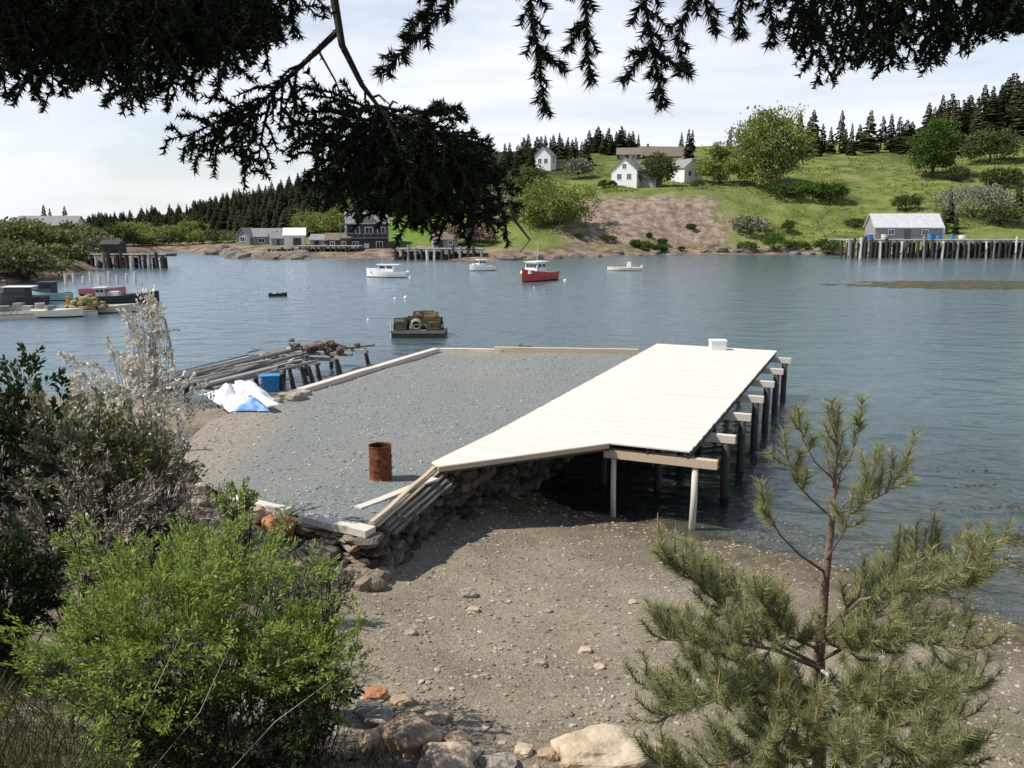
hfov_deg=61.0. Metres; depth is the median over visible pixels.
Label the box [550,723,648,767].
boulder
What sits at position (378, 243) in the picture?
window
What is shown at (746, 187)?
field grass
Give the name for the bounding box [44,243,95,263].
bush
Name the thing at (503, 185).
bush
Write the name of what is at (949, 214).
spruce tree
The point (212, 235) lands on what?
bush
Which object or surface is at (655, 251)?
shore rock
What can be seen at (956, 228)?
spruce tree
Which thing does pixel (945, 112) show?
spruce tree
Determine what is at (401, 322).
lobster trap
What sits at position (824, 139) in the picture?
spruce tree
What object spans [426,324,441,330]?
lobster trap
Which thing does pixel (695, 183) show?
bush
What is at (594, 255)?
shore rock
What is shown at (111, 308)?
skiff
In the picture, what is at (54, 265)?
bush
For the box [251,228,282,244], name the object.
house
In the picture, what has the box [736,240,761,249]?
bush
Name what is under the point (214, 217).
spruce tree
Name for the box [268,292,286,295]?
dinghy
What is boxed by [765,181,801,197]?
bush
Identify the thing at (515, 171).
spruce tree
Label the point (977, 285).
weedy shoal ground
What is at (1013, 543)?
seaweed
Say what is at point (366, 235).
waterfront house
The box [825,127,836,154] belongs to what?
spruce tree
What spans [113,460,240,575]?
brush thicket
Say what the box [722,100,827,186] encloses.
maple tree
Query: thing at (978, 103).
spruce tree
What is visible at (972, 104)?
spruce tree
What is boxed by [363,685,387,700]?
boulder
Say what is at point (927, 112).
spruce tree
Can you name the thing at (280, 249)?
wharf
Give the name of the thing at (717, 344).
storage box
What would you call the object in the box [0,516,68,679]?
dark shrub
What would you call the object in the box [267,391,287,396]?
support block
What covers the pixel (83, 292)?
skiff
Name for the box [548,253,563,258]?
shore rock
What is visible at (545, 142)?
spruce tree
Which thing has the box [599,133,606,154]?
spruce tree
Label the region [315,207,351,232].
bush
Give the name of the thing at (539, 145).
spruce tree
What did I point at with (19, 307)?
gear stack
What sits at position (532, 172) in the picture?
bush
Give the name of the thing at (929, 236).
fish tub
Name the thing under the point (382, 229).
window
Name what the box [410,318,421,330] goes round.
rope coil
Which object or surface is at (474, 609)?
beach stone
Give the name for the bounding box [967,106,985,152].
spruce tree
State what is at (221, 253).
shore rock
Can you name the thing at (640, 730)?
boulder
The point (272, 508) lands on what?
cap timber
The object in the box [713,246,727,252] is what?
shore rock
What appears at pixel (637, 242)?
bush
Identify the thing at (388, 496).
loose plank
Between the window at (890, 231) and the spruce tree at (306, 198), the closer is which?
the window at (890, 231)
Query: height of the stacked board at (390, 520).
0.072 m
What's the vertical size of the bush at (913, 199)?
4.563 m
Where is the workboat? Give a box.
[92,286,159,303]
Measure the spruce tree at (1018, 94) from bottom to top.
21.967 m
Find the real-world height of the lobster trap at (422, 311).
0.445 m
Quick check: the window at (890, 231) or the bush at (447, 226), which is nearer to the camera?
the window at (890, 231)
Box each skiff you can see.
[23,308,83,317]
[78,286,125,295]
[96,303,138,312]
[607,262,642,270]
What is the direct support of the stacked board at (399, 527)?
on the stone wall at (466, 494)
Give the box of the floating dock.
[0,309,97,319]
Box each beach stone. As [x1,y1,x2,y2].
[405,628,416,635]
[466,606,478,613]
[533,658,545,665]
[543,608,552,612]
[578,646,591,653]
[594,663,604,669]
[628,599,637,603]
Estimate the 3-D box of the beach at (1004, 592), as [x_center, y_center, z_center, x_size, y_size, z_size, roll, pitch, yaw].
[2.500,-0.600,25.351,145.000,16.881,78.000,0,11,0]
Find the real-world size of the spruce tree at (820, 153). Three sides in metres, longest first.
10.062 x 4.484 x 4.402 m
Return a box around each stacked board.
[369,466,435,523]
[374,470,439,526]
[382,475,443,526]
[388,479,447,531]
[391,483,452,534]
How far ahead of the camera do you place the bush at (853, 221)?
202.70 m
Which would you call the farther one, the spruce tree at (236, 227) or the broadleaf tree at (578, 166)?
the broadleaf tree at (578, 166)
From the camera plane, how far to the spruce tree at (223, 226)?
269.30 m
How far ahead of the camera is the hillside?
208.32 m
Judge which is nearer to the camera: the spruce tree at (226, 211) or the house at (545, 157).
the house at (545, 157)
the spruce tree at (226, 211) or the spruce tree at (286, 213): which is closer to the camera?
the spruce tree at (286, 213)
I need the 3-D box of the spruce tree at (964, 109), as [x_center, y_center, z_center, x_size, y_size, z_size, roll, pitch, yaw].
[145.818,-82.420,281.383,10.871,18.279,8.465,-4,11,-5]
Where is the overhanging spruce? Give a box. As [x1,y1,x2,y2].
[0,0,1023,251]
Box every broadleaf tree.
[561,157,595,178]
[635,150,680,186]
[903,114,974,177]
[953,124,1023,162]
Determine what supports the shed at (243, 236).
on the hillside
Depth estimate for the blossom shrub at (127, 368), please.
17.22 m
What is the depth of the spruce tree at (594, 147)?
365.11 m
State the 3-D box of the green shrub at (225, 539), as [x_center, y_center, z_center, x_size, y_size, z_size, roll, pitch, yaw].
[-3.775,2.960,10.676,2.652,3.233,2.299,0,11,0]
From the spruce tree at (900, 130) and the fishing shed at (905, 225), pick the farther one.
the spruce tree at (900, 130)
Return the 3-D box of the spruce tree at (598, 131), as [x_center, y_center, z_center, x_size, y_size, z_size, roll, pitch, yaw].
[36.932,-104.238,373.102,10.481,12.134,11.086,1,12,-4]
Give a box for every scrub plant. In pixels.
[573,233,584,237]
[656,238,667,243]
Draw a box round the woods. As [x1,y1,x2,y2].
[86,141,483,232]
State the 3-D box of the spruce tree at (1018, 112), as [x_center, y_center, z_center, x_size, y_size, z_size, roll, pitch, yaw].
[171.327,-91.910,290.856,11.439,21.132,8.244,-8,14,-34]
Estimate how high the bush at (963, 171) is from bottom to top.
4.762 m
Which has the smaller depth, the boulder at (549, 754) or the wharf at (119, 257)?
the boulder at (549, 754)
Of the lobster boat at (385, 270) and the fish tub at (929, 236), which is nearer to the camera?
the lobster boat at (385, 270)
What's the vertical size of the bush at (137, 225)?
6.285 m
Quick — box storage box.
[708,339,727,349]
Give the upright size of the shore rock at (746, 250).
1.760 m
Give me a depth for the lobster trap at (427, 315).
61.46 m
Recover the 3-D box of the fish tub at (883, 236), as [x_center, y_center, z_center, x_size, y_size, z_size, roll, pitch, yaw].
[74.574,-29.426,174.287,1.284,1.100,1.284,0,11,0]
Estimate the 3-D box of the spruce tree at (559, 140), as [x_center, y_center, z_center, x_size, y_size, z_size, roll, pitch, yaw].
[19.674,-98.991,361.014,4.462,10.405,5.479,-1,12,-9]
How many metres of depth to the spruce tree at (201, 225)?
249.89 m
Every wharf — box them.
[62,251,176,267]
[90,339,374,402]
[267,247,307,251]
[297,245,362,251]
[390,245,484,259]
[828,236,1023,257]
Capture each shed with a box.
[233,227,254,244]
[268,232,283,244]
[308,234,325,244]
[324,233,351,248]
[430,232,458,247]
[863,213,944,238]
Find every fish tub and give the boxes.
[881,234,887,238]
[927,234,933,238]
[958,235,966,238]
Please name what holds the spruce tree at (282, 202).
on the hillside
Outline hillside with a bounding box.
[0,120,1023,390]
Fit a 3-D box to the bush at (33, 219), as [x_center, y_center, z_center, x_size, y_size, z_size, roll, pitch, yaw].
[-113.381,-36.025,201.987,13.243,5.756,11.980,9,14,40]
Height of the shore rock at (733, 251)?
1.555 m
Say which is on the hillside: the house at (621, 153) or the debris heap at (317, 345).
the house at (621, 153)
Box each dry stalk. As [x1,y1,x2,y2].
[116,626,185,766]
[153,631,236,767]
[232,680,331,767]
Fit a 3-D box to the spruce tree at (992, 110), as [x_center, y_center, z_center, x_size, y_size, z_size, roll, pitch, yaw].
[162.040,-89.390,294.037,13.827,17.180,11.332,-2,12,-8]
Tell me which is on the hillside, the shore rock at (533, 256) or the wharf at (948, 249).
the shore rock at (533, 256)
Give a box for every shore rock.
[204,249,220,254]
[214,244,229,250]
[219,251,226,255]
[224,246,239,250]
[224,249,246,257]
[236,251,252,258]
[251,253,264,258]
[260,253,280,259]
[284,256,302,259]
[290,250,309,255]
[291,254,310,258]
[301,254,323,258]
[493,254,516,259]
[517,252,532,257]
[526,254,543,258]
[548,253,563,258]
[567,252,583,256]
[587,254,602,256]
[613,250,623,254]
[650,250,661,253]
[700,250,710,252]
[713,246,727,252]
[730,249,740,253]
[743,247,759,252]
[770,246,790,250]
[789,251,800,254]
[804,252,815,254]
[813,248,831,253]
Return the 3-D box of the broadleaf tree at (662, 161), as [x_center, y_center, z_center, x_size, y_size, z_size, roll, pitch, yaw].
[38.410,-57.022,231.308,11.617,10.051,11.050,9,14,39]
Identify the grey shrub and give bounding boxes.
[0,384,158,578]
[85,414,207,567]
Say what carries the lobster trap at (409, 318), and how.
on the lobster trap at (403, 326)
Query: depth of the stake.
24.29 m
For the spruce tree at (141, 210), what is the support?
on the hillside
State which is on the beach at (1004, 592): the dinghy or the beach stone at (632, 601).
the beach stone at (632, 601)
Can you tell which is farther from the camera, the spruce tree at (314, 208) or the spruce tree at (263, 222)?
the spruce tree at (314, 208)
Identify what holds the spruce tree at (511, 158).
on the hillside
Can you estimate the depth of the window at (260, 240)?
202.75 m
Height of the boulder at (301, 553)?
0.631 m
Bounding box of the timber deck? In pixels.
[432,344,791,530]
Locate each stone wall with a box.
[280,517,394,591]
[326,344,532,378]
[355,445,618,568]
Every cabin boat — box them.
[0,285,49,304]
[32,281,72,300]
[469,259,496,270]
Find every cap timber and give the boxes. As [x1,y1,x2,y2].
[227,495,292,516]
[297,348,439,391]
[298,511,375,537]
[439,348,500,351]
[494,346,637,354]
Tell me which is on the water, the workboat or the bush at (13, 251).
the workboat
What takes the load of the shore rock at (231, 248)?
on the hillside
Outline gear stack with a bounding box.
[0,303,55,311]
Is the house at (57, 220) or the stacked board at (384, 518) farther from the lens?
the house at (57, 220)
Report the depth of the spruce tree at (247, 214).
268.61 m
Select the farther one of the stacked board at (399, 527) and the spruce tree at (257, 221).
the spruce tree at (257, 221)
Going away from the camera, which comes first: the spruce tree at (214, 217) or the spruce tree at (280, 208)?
the spruce tree at (280, 208)
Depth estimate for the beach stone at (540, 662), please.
14.65 m
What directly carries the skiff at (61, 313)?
on the water
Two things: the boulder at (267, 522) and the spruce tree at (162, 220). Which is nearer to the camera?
the boulder at (267, 522)
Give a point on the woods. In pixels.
(260, 195)
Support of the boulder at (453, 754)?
on the beach at (1004, 592)
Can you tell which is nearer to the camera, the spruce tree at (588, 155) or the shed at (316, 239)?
the shed at (316, 239)
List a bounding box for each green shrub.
[0,511,360,767]
[72,501,298,733]
[204,476,259,602]
[219,574,383,767]
[246,539,359,715]
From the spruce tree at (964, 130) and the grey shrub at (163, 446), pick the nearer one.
the grey shrub at (163, 446)
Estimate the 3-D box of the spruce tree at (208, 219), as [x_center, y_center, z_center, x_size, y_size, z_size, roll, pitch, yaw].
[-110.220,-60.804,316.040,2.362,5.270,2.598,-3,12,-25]
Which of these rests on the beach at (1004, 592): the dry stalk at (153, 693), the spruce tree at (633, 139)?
the dry stalk at (153, 693)
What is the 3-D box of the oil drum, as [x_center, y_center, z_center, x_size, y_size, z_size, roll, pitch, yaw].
[-3.284,1.949,21.728,0.607,0.890,0.607,0,11,0]
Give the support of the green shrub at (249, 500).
on the beach at (1004, 592)
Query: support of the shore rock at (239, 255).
on the hillside
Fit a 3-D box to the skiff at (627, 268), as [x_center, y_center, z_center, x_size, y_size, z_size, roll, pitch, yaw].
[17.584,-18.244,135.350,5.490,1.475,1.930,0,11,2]
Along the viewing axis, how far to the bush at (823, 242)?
192.55 m
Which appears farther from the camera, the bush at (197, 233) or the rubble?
the bush at (197, 233)
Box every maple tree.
[691,140,742,184]
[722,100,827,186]
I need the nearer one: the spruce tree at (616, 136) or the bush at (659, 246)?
the bush at (659, 246)
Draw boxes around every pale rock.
[273,398,282,402]
[278,392,288,399]
[285,392,307,401]
[301,389,310,395]
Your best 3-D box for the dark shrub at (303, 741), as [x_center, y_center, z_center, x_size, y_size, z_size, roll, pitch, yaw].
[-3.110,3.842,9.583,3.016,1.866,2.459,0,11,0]
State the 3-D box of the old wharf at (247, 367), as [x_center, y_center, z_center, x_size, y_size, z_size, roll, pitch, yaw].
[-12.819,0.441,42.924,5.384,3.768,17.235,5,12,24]
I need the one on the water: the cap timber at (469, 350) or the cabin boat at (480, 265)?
the cabin boat at (480, 265)
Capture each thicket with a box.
[0,448,224,645]
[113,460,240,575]
[921,181,1019,217]
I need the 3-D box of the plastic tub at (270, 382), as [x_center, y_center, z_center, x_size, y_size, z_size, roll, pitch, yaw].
[-9.800,-0.049,35.329,0.740,0.675,0.660,-3,12,-17]
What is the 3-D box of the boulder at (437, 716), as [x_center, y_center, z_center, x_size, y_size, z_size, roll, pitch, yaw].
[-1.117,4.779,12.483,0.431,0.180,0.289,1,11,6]
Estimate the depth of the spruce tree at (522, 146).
335.21 m
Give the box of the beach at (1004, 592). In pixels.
[0,386,1023,767]
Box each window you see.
[240,236,244,241]
[258,238,264,242]
[353,227,359,232]
[365,227,372,232]
[376,241,382,247]
[377,227,385,232]
[617,173,621,179]
[622,163,626,168]
[626,173,631,179]
[888,229,894,234]
[921,229,928,234]
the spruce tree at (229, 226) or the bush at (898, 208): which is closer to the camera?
the bush at (898, 208)
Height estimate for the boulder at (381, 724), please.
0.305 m
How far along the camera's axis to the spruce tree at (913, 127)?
287.85 m
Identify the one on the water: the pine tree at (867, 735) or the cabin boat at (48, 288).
the cabin boat at (48, 288)
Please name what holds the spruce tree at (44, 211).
on the hillside
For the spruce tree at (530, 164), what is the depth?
273.17 m
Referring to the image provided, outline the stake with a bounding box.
[175,413,181,449]
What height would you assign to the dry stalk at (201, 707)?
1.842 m
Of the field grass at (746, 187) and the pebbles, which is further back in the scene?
the field grass at (746, 187)
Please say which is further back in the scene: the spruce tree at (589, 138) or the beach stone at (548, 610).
the spruce tree at (589, 138)
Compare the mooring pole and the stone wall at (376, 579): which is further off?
the mooring pole
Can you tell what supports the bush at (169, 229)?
on the hillside
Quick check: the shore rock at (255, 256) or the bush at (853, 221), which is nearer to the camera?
the shore rock at (255, 256)
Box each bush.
[0,216,64,246]
[0,236,52,277]
[0,245,61,279]
[6,217,54,227]
[12,226,87,247]
[18,256,71,276]
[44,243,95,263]
[47,219,90,229]
[55,223,113,246]
[73,234,121,252]
[91,222,139,241]
[116,219,157,242]
[117,230,145,245]
[131,229,160,245]
[132,230,168,244]
[149,224,193,236]
[159,229,202,244]
[177,219,209,230]
[184,228,217,243]
[203,230,235,242]
[218,230,236,242]
[289,208,321,230]
[297,213,341,233]
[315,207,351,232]
[338,199,360,210]
[427,222,454,232]
[446,222,500,243]
[466,187,512,224]
[488,174,517,198]
[503,198,526,217]
[508,175,601,227]
[514,164,556,197]
[596,234,619,241]
[597,179,608,187]
[608,180,617,186]
[629,239,642,246]
[640,241,655,250]
[653,243,667,251]
[684,223,696,229]
[689,179,704,188]
[728,214,773,232]
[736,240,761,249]
[759,231,789,251]
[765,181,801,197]
[781,219,795,232]
[783,240,811,250]
[785,181,828,197]
[809,182,850,199]
[810,238,840,247]
[819,242,845,254]
[842,217,865,227]
[889,196,908,209]
[891,194,925,211]
[946,164,973,181]
[975,201,1023,225]
[977,166,1023,184]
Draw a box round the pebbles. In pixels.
[213,492,1023,767]
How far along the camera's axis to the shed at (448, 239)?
183.87 m
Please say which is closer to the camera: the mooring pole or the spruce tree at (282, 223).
the mooring pole
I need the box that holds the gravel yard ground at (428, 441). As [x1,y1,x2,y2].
[183,352,640,527]
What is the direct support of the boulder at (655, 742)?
on the beach at (1004, 592)
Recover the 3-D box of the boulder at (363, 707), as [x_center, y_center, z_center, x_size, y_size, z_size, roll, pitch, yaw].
[-2.101,4.676,12.485,0.297,0.231,0.398,9,14,40]
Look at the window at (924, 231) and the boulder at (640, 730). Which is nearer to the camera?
the boulder at (640, 730)
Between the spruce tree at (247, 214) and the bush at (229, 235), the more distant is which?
the spruce tree at (247, 214)
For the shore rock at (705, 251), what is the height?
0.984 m
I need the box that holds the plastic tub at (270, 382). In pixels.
[261,373,279,391]
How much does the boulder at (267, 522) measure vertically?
0.617 m
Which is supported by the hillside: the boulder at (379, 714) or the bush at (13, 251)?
the bush at (13, 251)
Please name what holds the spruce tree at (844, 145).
on the hillside
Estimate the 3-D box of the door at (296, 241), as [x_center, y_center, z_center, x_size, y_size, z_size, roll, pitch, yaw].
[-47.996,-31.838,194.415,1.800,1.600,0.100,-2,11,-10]
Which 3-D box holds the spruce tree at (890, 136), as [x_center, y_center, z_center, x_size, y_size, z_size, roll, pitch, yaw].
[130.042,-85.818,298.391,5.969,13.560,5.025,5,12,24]
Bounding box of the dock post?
[65,296,69,304]
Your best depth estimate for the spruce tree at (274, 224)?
239.94 m
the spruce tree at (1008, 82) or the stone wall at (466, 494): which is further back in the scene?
the spruce tree at (1008, 82)
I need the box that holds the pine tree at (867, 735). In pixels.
[618,391,1023,767]
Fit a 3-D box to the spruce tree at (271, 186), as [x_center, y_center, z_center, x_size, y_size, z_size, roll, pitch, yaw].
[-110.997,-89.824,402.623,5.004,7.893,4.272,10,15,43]
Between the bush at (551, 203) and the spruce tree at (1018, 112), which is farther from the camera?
the spruce tree at (1018, 112)
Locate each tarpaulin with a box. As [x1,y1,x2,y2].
[204,380,280,412]
[233,396,269,411]
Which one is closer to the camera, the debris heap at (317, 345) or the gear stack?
the debris heap at (317, 345)
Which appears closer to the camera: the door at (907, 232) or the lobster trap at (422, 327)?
the lobster trap at (422, 327)
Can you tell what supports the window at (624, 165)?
in the house at (626, 172)
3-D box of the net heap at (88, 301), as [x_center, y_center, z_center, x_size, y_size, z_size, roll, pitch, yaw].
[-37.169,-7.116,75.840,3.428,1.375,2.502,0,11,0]
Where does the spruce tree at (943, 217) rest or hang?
on the hillside
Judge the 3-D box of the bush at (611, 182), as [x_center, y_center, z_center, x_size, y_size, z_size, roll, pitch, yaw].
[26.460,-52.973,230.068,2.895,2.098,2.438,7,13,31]
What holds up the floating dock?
on the water
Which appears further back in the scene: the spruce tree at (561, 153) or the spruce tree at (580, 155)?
the spruce tree at (561, 153)
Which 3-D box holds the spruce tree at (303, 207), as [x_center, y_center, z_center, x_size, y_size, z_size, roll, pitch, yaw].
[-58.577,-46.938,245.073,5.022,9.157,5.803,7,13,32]
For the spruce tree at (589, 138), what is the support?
on the hillside
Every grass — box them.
[0,645,1023,767]
[557,136,1023,242]
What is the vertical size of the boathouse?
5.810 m
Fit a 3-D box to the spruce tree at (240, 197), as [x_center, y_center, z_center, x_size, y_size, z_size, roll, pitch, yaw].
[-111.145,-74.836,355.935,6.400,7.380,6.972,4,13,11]
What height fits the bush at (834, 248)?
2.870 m
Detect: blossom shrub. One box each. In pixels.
[57,319,223,523]
[116,283,180,469]
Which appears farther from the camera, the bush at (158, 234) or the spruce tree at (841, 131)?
the spruce tree at (841, 131)
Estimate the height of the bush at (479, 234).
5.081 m
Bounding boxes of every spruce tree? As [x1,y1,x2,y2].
[41,206,46,215]
[62,206,67,215]
[96,218,101,227]
[128,210,133,220]
[136,208,143,218]
[146,211,151,221]
[158,215,167,226]
[195,211,201,222]
[196,218,205,230]
[198,205,204,218]
[206,209,210,222]
[209,208,219,225]
[215,208,226,229]
[221,201,229,220]
[226,215,232,231]
[230,215,240,232]
[236,192,243,203]
[241,196,249,211]
[242,215,250,227]
[244,205,256,222]
[254,207,261,227]
[261,217,267,227]
[263,209,271,226]
[268,181,274,195]
[270,212,277,227]
[275,200,282,216]
[276,191,287,211]
[277,212,287,227]
[282,208,291,222]
[286,176,292,190]
[286,205,295,227]
[299,201,306,211]
[302,194,310,212]
[305,210,316,236]
[309,196,319,212]
[329,201,344,232]
[501,144,510,170]
[506,144,514,168]
[509,156,520,177]
[512,145,525,164]
[516,137,525,156]
[523,134,533,160]
[525,148,537,170]
[532,136,544,162]
[532,137,540,154]
[544,135,547,147]
[549,134,557,155]
[556,138,567,158]
[557,133,561,149]
[565,137,570,154]
[566,139,576,161]
[574,137,578,154]
[577,142,584,158]
[580,139,593,165]
[586,130,592,150]
[590,126,602,150]
[590,132,599,153]
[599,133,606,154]
[600,128,613,153]
[605,134,616,155]
[611,126,628,155]
[614,131,619,145]
[626,133,635,147]
[631,131,638,147]
[678,132,684,146]
[682,129,694,158]
[691,130,695,151]
[726,126,732,148]
[796,111,806,154]
[803,110,825,151]
[811,129,822,156]
[820,123,827,152]
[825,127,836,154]
[833,110,846,150]
[838,128,848,152]
[845,123,856,155]
[854,124,862,150]
[857,110,880,153]
[873,116,887,149]
[882,114,896,149]
[889,117,903,151]
[891,120,915,153]
[907,121,916,151]
[917,103,932,135]
[929,107,940,145]
[937,94,947,117]
[937,104,943,127]
[941,207,948,233]
[942,100,952,132]
[943,100,965,153]
[945,93,956,124]
[945,193,955,226]
[946,110,968,152]
[951,212,959,234]
[954,100,969,146]
[965,97,971,124]
[967,96,984,134]
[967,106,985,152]
[968,94,974,120]
[970,85,994,122]
[982,93,1006,131]
[988,86,996,104]
[994,84,1008,122]
[1002,77,1012,104]
[1003,73,1021,119]
[1003,80,1019,126]
[1005,81,1023,132]
[1009,86,1023,135]
[1013,177,1023,207]
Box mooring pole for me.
[164,319,173,361]
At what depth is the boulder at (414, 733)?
11.43 m
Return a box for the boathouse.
[282,228,306,246]
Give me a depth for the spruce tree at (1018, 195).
199.96 m
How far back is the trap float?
61.15 m
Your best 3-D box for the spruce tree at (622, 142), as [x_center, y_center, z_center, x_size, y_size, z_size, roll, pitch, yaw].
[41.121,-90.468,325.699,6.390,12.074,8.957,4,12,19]
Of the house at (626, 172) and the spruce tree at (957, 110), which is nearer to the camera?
the house at (626, 172)
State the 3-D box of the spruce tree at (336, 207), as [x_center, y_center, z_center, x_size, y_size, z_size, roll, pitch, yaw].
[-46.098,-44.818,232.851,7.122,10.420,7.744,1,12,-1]
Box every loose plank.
[234,380,275,407]
[354,477,438,508]
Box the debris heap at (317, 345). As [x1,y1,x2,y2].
[287,338,360,354]
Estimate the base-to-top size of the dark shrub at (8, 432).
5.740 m
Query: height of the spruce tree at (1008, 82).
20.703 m
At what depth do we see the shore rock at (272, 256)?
168.86 m
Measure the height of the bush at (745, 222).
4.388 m
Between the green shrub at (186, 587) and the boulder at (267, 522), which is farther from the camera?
the boulder at (267, 522)
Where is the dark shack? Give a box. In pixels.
[98,240,127,253]
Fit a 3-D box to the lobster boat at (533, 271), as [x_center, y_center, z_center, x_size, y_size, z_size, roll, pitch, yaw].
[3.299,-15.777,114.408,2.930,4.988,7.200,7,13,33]
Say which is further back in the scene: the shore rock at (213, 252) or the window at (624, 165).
the window at (624, 165)
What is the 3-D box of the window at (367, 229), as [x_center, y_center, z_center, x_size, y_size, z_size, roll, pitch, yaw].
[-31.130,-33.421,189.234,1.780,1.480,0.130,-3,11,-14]
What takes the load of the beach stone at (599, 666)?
on the beach at (1004, 592)
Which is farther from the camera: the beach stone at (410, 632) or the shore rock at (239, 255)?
the shore rock at (239, 255)
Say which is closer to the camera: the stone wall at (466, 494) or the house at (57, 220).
the stone wall at (466, 494)
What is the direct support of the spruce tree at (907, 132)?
on the hillside
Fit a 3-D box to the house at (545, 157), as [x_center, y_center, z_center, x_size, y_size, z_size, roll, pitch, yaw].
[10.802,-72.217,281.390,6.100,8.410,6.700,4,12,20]
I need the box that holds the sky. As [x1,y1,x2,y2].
[0,0,1023,219]
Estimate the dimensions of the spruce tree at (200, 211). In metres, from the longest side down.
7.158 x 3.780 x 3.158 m
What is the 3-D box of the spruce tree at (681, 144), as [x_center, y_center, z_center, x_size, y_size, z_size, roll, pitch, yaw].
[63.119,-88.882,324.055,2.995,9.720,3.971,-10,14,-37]
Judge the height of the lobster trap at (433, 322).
0.445 m
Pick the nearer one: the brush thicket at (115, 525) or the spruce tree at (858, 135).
the brush thicket at (115, 525)
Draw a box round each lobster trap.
[393,324,407,330]
[394,318,408,324]
[395,322,409,328]
[404,317,418,323]
[413,311,426,317]
[413,324,425,328]
[419,317,432,323]
[420,310,433,314]
[423,311,438,318]
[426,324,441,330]
[427,318,441,324]
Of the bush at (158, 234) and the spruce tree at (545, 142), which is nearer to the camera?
the bush at (158, 234)
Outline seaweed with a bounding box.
[909,467,1023,574]
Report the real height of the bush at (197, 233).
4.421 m
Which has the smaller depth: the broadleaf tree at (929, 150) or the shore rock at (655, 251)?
the shore rock at (655, 251)
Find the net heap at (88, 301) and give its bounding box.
[63,294,108,309]
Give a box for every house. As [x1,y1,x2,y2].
[17,216,87,225]
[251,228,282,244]
[339,210,389,247]
[534,147,557,170]
[610,155,661,187]
[616,148,640,159]
[638,144,698,157]
[669,156,701,182]
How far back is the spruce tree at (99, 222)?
320.29 m
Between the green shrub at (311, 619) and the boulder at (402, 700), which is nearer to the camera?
the green shrub at (311, 619)
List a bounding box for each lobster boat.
[367,251,408,277]
[520,250,558,281]
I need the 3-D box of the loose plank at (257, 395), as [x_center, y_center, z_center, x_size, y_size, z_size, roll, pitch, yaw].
[-8.831,0.324,29.825,0.329,0.559,2.458,-10,15,-42]
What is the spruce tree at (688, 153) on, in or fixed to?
on the hillside
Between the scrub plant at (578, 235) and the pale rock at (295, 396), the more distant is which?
the scrub plant at (578, 235)
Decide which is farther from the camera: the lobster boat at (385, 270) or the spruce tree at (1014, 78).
the spruce tree at (1014, 78)
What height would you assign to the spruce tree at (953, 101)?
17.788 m
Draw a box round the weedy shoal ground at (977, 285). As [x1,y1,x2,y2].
[822,280,1023,289]
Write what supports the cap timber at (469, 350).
on the gravel yard ground at (428, 441)
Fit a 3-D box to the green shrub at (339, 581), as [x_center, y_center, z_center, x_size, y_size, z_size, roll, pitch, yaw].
[-2.825,3.471,11.903,1.302,2.636,1.358,-7,13,-32]
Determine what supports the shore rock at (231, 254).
on the hillside
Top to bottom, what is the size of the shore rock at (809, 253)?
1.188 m
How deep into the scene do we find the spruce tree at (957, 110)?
278.26 m
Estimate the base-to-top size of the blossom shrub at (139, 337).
5.140 m
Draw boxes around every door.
[293,238,300,244]
[904,229,910,238]
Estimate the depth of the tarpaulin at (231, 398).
30.66 m
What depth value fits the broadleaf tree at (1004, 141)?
250.32 m
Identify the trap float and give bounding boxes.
[390,321,447,337]
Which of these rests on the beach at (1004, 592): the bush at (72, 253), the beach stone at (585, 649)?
the beach stone at (585, 649)
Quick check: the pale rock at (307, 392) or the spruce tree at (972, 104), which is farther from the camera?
the spruce tree at (972, 104)
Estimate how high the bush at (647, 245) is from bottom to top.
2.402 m
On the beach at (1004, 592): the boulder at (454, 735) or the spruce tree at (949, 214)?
the boulder at (454, 735)
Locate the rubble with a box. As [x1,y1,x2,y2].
[19,447,273,567]
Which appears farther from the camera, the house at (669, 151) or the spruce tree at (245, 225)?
the house at (669, 151)
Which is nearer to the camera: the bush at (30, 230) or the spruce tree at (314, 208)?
the bush at (30, 230)
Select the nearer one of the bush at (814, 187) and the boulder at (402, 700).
the boulder at (402, 700)
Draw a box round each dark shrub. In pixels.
[0,342,71,574]
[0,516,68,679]
[74,632,364,767]
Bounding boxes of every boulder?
[238,504,269,524]
[261,514,297,541]
[292,541,341,567]
[353,700,377,717]
[358,727,385,753]
[361,706,393,726]
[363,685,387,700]
[376,722,385,731]
[381,711,442,759]
[390,694,414,705]
[410,705,427,713]
[417,740,474,767]
[422,709,449,724]
[443,730,467,741]
[471,746,480,761]
[479,751,516,767]
[514,742,532,755]
[537,747,558,761]
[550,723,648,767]
[634,729,646,739]
[649,740,661,755]
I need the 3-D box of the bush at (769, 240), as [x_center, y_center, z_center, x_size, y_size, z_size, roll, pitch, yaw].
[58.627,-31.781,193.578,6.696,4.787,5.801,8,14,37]
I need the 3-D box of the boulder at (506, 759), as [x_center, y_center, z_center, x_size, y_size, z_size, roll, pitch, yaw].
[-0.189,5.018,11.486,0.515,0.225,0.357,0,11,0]
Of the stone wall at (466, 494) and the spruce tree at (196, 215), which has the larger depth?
the spruce tree at (196, 215)
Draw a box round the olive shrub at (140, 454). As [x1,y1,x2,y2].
[46,398,179,574]
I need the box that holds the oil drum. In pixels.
[368,442,392,481]
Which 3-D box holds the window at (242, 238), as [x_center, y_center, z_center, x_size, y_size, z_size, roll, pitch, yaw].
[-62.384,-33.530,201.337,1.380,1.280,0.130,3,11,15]
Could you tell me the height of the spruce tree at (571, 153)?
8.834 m
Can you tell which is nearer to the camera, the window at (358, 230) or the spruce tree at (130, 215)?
the window at (358, 230)

